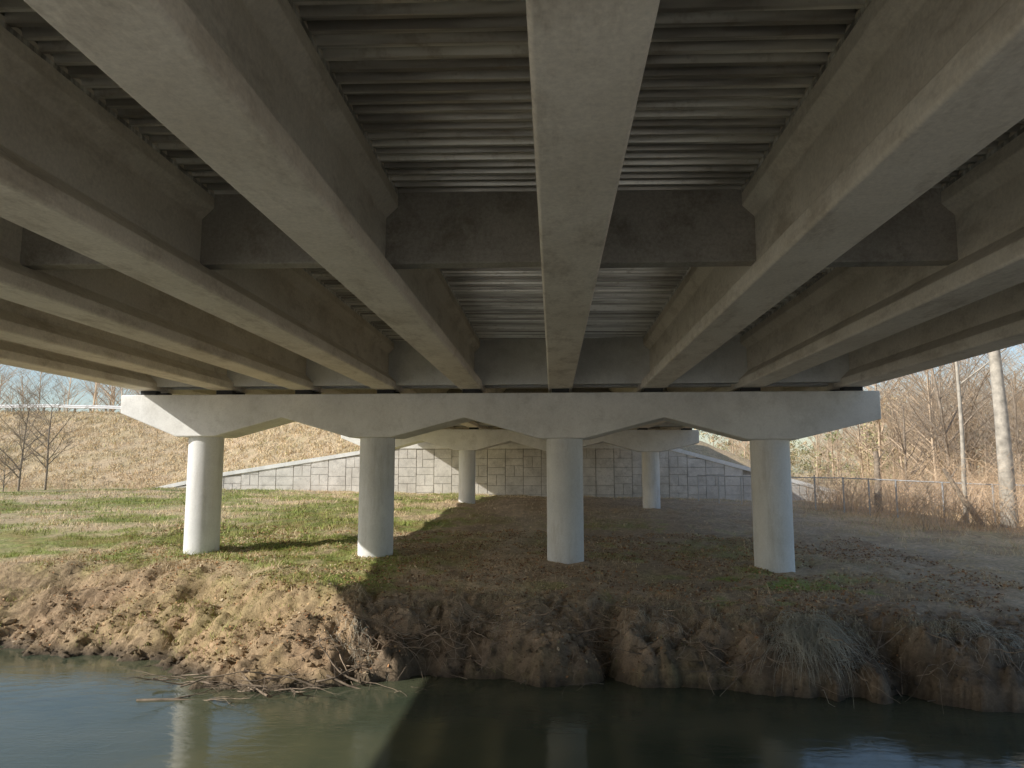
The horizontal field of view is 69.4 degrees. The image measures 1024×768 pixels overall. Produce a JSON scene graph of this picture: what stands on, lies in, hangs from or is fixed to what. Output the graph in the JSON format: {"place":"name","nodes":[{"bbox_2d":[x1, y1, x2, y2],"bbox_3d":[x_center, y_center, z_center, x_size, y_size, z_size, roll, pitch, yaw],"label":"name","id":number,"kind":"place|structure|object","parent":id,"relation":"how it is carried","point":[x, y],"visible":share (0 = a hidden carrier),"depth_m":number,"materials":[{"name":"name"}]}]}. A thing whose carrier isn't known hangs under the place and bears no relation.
{"place":"outdoors","nodes":[
{"label":"outdoors","id":0,"kind":"place"},
{"bbox_2d":[0,412,1023,712],"bbox_3d":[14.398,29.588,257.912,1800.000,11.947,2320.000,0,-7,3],"label":"ground","id":1,"kind":"structure","parent":0,"point":[978,690],"depth_m":17.29,"materials":[{"name":"soil"}]},
{"bbox_2d":[0,431,33,491],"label":"bare tree","id":2,"kind":"object","parent":1,"relation":"on","point":[5,464],"visible":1,"depth_m":48.80,"materials":[{"name":"brown plant"}]},
{"bbox_2d":[0,371,70,491],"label":"bare tree","id":3,"kind":"object","parent":1,"relation":"on","point":[24,440],"visible":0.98,"depth_m":51.74,"materials":[{"name":"brown plant"}]},
{"bbox_2d":[1,368,94,489],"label":"bare tree","id":4,"kind":"object","parent":1,"relation":"on","point":[47,460],"visible":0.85,"depth_m":58.08,"materials":[{"name":"brown plant"}]},
{"bbox_2d":[0,404,120,412],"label":"guardrail","id":5,"kind":"object","parent":1,"relation":"on","point":[90,407],"visible":0.22,"depth_m":87.85,"materials":[{"name":"metal"}]},
{"bbox_2d":[0,472,154,490],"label":"brush thicket","id":6,"kind":"object","parent":1,"relation":"on","point":[35,487],"visible":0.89,"depth_m":58.85,"materials":[{"name":"brown plant"}]},
{"bbox_2d":[0,410,359,488],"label":"hillside grass","id":7,"kind":"structure","parent":1,"relation":"on","point":[284,439],"depth_m":71.24,"materials":[{"name":"beige plant"}]},
{"bbox_2d":[183,437,223,554],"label":"column","id":8,"kind":"structure","parent":1,"relation":"on","point":[202,522],"depth_m":21.84,"materials":[{"name":"concrete"}]},
{"bbox_2d":[121,391,880,440],"bbox_3d":[-1.169,0.921,21.068,21.453,1.479,1.240,-1,-7,10],"label":"bent cap","id":9,"kind":"object","parent":8,"relation":"on","point":[759,415],"visible":0.96,"depth_m":20.22,"materials":[{"name":"concrete"}]},
{"bbox_2d":[141,387,862,394],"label":"bearing pads","id":10,"kind":"object","parent":9,"relation":"on","point":[224,392],"visible":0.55,"depth_m":20.68,"materials":[{"name":"rubber"}]},
{"bbox_2d":[0,339,166,391],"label":"girder","id":11,"kind":"object","parent":10,"relation":"on","point":[27,357],"visible":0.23,"depth_m":18.53,"materials":[{"name":"concrete"}]},
{"bbox_2d":[0,298,240,391],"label":"girder","id":12,"kind":"object","parent":10,"relation":"on","point":[26,325],"visible":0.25,"depth_m":15.68,"materials":[{"name":"concrete"}]},
{"bbox_2d":[161,388,215,394],"bbox_3d":[-10.352,0.775,34.573,0.660,1.746,23.290,0,-7,3],"label":"girder","id":13,"kind":"object","parent":10,"relation":"on","point":[191,392],"visible":0.06,"depth_m":24.35,"materials":[{"name":"concrete"}]},
{"bbox_2d":[0,13,399,390],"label":"girder","id":14,"kind":"object","parent":10,"relation":"on","point":[83,173],"visible":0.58,"depth_m":8.14,"materials":[{"name":"concrete"}]},
{"bbox_2d":[23,0,483,390],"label":"girder","id":15,"kind":"object","parent":10,"relation":"on","point":[244,98],"visible":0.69,"depth_m":5.84,"materials":[{"name":"concrete"}]},
{"bbox_2d":[236,387,294,393],"bbox_3d":[-7.883,0.759,34.136,0.660,1.746,23.290,0,-7,3],"label":"girder","id":16,"kind":"object","parent":10,"relation":"on","point":[244,390],"visible":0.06,"depth_m":24.38,"materials":[{"name":"concrete"}]},
{"bbox_2d":[318,387,376,393],"bbox_3d":[-5.413,0.743,33.698,0.660,1.746,23.290,0,-7,3],"label":"girder","id":17,"kind":"object","parent":10,"relation":"on","point":[347,391],"visible":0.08,"depth_m":25.50,"materials":[{"name":"concrete"}]},
{"bbox_2d":[396,386,478,427],"bbox_3d":[-2.943,0.727,33.261,0.660,1.746,23.290,0,-7,3],"label":"girder","id":18,"kind":"object","parent":10,"relation":"on","point":[467,424],"visible":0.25,"depth_m":28.77,"materials":[{"name":"concrete"}]},
{"bbox_2d":[480,386,505,392],"bbox_3d":[-0.474,0.711,32.824,0.660,1.746,23.290,0,-7,3],"label":"girder","id":19,"kind":"object","parent":10,"relation":"on","point":[499,390],"visible":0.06,"depth_m":27.73,"materials":[{"name":"concrete"}]},
{"bbox_2d":[609,385,642,391],"bbox_3d":[4.466,0.679,31.949,0.660,1.745,23.290,0,-7,3],"label":"girder","id":20,"kind":"object","parent":10,"relation":"on","point":[637,389],"visible":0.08,"depth_m":26.45,"materials":[{"name":"concrete"}]},
{"bbox_2d":[637,384,738,427],"bbox_3d":[6.935,0.661,31.512,0.660,1.741,23.290,0,-7,3],"label":"girder","id":21,"kind":"object","parent":10,"relation":"on","point":[709,389],"visible":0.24,"depth_m":26.22,"materials":[{"name":"concrete"}]},
{"bbox_2d":[681,383,839,428],"bbox_3d":[9.405,0.643,31.076,0.660,1.737,23.290,0,-7,3],"label":"girder","id":22,"kind":"object","parent":10,"relation":"on","point":[830,386],"visible":0.16,"depth_m":22.36,"materials":[{"name":"concrete"}]},
{"bbox_2d":[833,282,1023,388],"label":"girder","id":23,"kind":"object","parent":10,"relation":"on","point":[991,323],"visible":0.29,"depth_m":14.21,"materials":[{"name":"concrete"}]},
{"bbox_2d":[0,0,1023,340],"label":"stay in place forms","id":24,"kind":"object","parent":23,"relation":"on","point":[438,92],"visible":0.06,"depth_m":7.36,"materials":[{"name":"grey metal"}]},
{"bbox_2d":[0,5,1023,183],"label":"deck slab","id":25,"kind":"structure","parent":24,"relation":"on","point":[2,13],"depth_m":6.77,"materials":[{"name":"concrete"}]},
{"bbox_2d":[315,605,403,677],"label":"overhanging grass","id":26,"kind":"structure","parent":1,"relation":"on","point":[354,636],"depth_m":14.57,"materials":[{"name":"beige plant"}]},
{"bbox_2d":[357,437,394,556],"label":"column","id":27,"kind":"structure","parent":1,"relation":"on","point":[376,499],"depth_m":20.88,"materials":[{"name":"concrete"}]},
{"bbox_2d":[459,450,475,503],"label":"column","id":28,"kind":"structure","parent":1,"relation":"on","point":[466,476],"depth_m":44.09,"materials":[{"name":"concrete"}]},
{"bbox_2d":[341,429,698,451],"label":"bent cap","id":29,"kind":"object","parent":28,"relation":"on","point":[633,440],"visible":0.62,"depth_m":43.51,"materials":[{"name":"concrete"}]},
{"bbox_2d":[469,427,691,429],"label":"bearing pads","id":30,"kind":"object","parent":29,"relation":"on","point":[637,429],"visible":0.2,"depth_m":42.55,"materials":[{"name":"rubber"}]},
{"bbox_2d":[444,426,468,428],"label":"girder","id":31,"kind":"object","parent":30,"relation":"on","point":[451,427],"visible":0.03,"depth_m":54.98,"materials":[{"name":"concrete"}]},
{"bbox_2d":[479,426,497,428],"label":"girder","id":32,"kind":"object","parent":30,"relation":"on","point":[483,427],"visible":0.09,"depth_m":48.75,"materials":[{"name":"concrete"}]},
{"bbox_2d":[648,426,680,429],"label":"girder","id":33,"kind":"object","parent":30,"relation":"on","point":[670,428],"visible":0.11,"depth_m":47.22,"materials":[{"name":"concrete"}]},
{"bbox_2d":[177,448,799,498],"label":"retaining wall","id":34,"kind":"structure","parent":1,"relation":"on","point":[745,472],"depth_m":61.80,"materials":[{"name":"concrete"}]},
{"bbox_2d":[173,448,837,501],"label":"facing panels","id":35,"kind":"object","parent":34,"relation":"attached to","point":[621,462],"visible":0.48,"depth_m":61.62,"materials":[{"name":"concrete"}]},
{"bbox_2d":[159,444,830,492],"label":"coping","id":36,"kind":"object","parent":35,"relation":"on","point":[742,467],"visible":0.56,"depth_m":62.24,"materials":[{"name":"concrete"}]},
{"bbox_2d":[442,605,544,640],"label":"overhanging grass","id":37,"kind":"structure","parent":1,"relation":"on","point":[497,621],"depth_m":14.96,"materials":[{"name":"brown plant"}]},
{"bbox_2d":[415,442,607,444],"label":"abutment cap","id":38,"kind":"object","parent":1,"relation":"on","point":[424,443],"depth_m":62.68,"materials":[{"name":"concrete"}]},
{"bbox_2d":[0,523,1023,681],"bbox_3d":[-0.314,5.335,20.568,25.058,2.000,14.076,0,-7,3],"label":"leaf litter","id":39,"kind":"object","parent":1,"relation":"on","point":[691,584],"visible":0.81,"depth_m":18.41,"materials":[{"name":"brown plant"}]},
{"bbox_2d":[0,344,1023,500],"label":"distant trees","id":40,"kind":"object","parent":1,"relation":"on","point":[855,434],"visible":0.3,"depth_m":72.92,"materials":[{"name":"brown plant"}]},
{"bbox_2d":[0,529,1023,671],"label":"grass","id":41,"kind":"structure","parent":1,"relation":"on","point":[294,551],"depth_m":19.91,"materials":[{"name":"green plant"}]},
{"bbox_2d":[0,486,1023,555],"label":"grass","id":42,"kind":"structure","parent":1,"relation":"on","point":[106,491],"depth_m":35.02,"materials":[{"name":"green plant"}]},
{"bbox_2d":[1,590,1023,696],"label":"soil clods","id":43,"kind":"object","parent":1,"relation":"on","point":[1013,620],"visible":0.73,"depth_m":14.61,"materials":[{"name":"brown soil"}]},
{"bbox_2d":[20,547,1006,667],"bbox_3d":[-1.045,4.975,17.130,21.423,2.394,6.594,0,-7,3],"label":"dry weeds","id":44,"kind":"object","parent":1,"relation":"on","point":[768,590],"visible":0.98,"depth_m":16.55,"materials":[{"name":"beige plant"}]},
{"bbox_2d":[119,598,935,706],"bbox_3d":[1.879,4.854,13.627,18.586,1.502,3.585,0,-7,3],"label":"driftwood","id":45,"kind":"object","parent":1,"relation":"on","point":[298,690],"visible":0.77,"depth_m":13.35,"materials":[{"name":"brown wood"}]},
{"bbox_2d":[547,438,583,563],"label":"column","id":46,"kind":"structure","parent":1,"relation":"on","point":[565,529],"depth_m":19.93,"materials":[{"name":"concrete"}]},
{"bbox_2d":[271,579,1023,713],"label":"exposed roots","id":47,"kind":"object","parent":1,"relation":"on","point":[960,615],"visible":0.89,"depth_m":14.37,"materials":[{"name":"brown plant"}]},
{"bbox_2d":[642,452,660,508],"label":"column","id":48,"kind":"structure","parent":1,"relation":"on","point":[651,479],"depth_m":42.20,"materials":[{"name":"concrete"}]},
{"bbox_2d":[337,583,967,661],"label":"sod edge grass","id":49,"kind":"structure","parent":1,"relation":"on","point":[915,623],"depth_m":14.64,"materials":[{"name":"brown plant"}]},
{"bbox_2d":[590,605,720,662],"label":"overhanging grass","id":50,"kind":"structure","parent":1,"relation":"on","point":[660,624],"depth_m":14.54,"materials":[{"name":"brown plant"}]},
{"bbox_2d":[750,439,794,572],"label":"column","id":51,"kind":"structure","parent":1,"relation":"on","point":[772,513],"depth_m":18.99,"materials":[{"name":"concrete"}]},
{"bbox_2d":[746,606,885,702],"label":"overhanging grass","id":52,"kind":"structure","parent":1,"relation":"on","point":[806,638],"depth_m":13.38,"materials":[{"name":"beige plant"}]},
{"bbox_2d":[695,380,1023,489],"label":"distant foliage","id":53,"kind":"object","parent":1,"relation":"on","point":[793,455],"visible":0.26,"depth_m":109.13,"materials":[{"name":"brown plant"}]},
{"bbox_2d":[697,475,1023,522],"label":"chain link fence","id":54,"kind":"object","parent":1,"relation":"on","point":[815,502],"visible":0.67,"depth_m":40.67,"materials":[{"name":"metal"}]},
{"bbox_2d":[870,451,884,512],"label":"tree snag","id":55,"kind":"object","parent":1,"relation":"on","point":[876,468],"visible":0.69,"depth_m":42.27,"materials":[{"name":"brown plant"}]},
{"bbox_2d":[792,432,1023,535],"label":"brush thicket","id":56,"kind":"object","parent":1,"relation":"on","point":[925,507],"visible":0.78,"depth_m":38.32,"materials":[{"name":"brown plant"}]},
{"bbox_2d":[851,372,965,505],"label":"bare tree","id":57,"kind":"object","parent":1,"relation":"on","point":[904,448],"visible":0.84,"depth_m":47.31,"materials":[{"name":"brown plant"}]},
{"bbox_2d":[881,347,1023,498],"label":"bare tree","id":58,"kind":"object","parent":1,"relation":"on","point":[942,421],"visible":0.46,"depth_m":50.64,"materials":[{"name":"brown plant"}]},
{"bbox_2d":[902,343,1023,504],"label":"bare tree","id":59,"kind":"object","parent":1,"relation":"on","point":[965,433],"visible":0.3,"depth_m":54.13,"materials":[{"name":"brown plant"}]},
{"bbox_2d":[942,464,985,526],"bbox_3d":[20.622,5.175,33.690,1.724,3.104,0.299,-2,-7,15],"label":"tree snag","id":60,"kind":"object","parent":1,"relation":"on","point":[944,470],"visible":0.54,"depth_m":33.70,"materials":[{"name":"brown plant"}]},
{"bbox_2d":[912,611,1023,676],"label":"overhanging grass","id":61,"kind":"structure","parent":1,"relation":"on","point":[984,630],"depth_m":13.15,"materials":[{"name":"brown plant"}]},
{"bbox_2d":[939,345,1023,504],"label":"bare tree","id":62,"kind":"object","parent":1,"relation":"on","point":[1014,400],"visible":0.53,"depth_m":46.63,"materials":[{"name":"brown plant"}]},
{"bbox_2d":[939,380,1023,488],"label":"bare tree","id":63,"kind":"object","parent":1,"relation":"on","point":[1012,439],"visible":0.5,"depth_m":39.58,"materials":[{"name":"brown plant"}]},
{"bbox_2d":[955,348,1022,523],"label":"bare tree","id":64,"kind":"object","parent":1,"relation":"on","point":[962,441],"visible":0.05,"depth_m":35.20,"materials":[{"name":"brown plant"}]},
{"bbox_2d":[988,350,1018,527],"bbox_3d":[22.887,-3.180,35.066,11.480,19.847,7.993,-5,-8,35],"label":"bare tree","id":65,"kind":"object","parent":1,"relation":"on","point":[1002,432],"visible":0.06,"depth_m":33.04,"materials":[{"name":"beige plant"}]},
{"bbox_2d":[0,0,1023,342],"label":"form edge angles","id":66,"kind":"object","parent":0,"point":[158,150],"visible":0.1,"depth_m":7.88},
{"bbox_2d":[0,646,1023,767],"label":"creek water","id":67,"kind":"structure","parent":0,"point":[84,711],"depth_m":11.42,"materials":[{"name":"liquid"}]},
{"bbox_2d":[0,343,1023,471],"label":"sky","id":68,"kind":"structure","parent":0,"point":[86,398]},
{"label":"bearing pads","id":69,"kind":"object","parent":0,"visible":0},
{"bbox_2d":[0,217,318,391],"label":"girder","id":70,"kind":"object","parent":69,"relation":"on","point":[114,301],"visible":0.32,"depth_m":12.83,"materials":[{"name":"concrete"}]},
{"bbox_2d":[526,0,659,389],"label":"girder","id":71,"kind":"object","parent":69,"relation":"on","point":[587,60],"visible":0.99,"depth_m":4.99,"materials":[{"name":"concrete"}]},
{"bbox_2d":[20,185,957,428],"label":"diaphragms","id":72,"kind":"object","parent":71,"relation":"attached to","point":[681,228],"visible":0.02,"depth_m":9.63,"materials":[{"name":"concrete"}]},
{"bbox_2d":[151,335,848,426],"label":"end diaphragms","id":73,"kind":"object","parent":71,"relation":"attached to","point":[618,362],"visible":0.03,"depth_m":20.36,"materials":[{"name":"concrete"}]},
{"bbox_2d":[639,0,1023,389],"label":"girder","id":74,"kind":"object","parent":69,"relation":"on","point":[905,103],"visible":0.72,"depth_m":6.11,"materials":[{"name":"concrete"}]},
{"bbox_2d":[734,124,1023,388],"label":"girder","id":75,"kind":"object","parent":69,"relation":"on","point":[836,312],"visible":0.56,"depth_m":10.48,"materials":[{"name":"concrete"}]}
]}

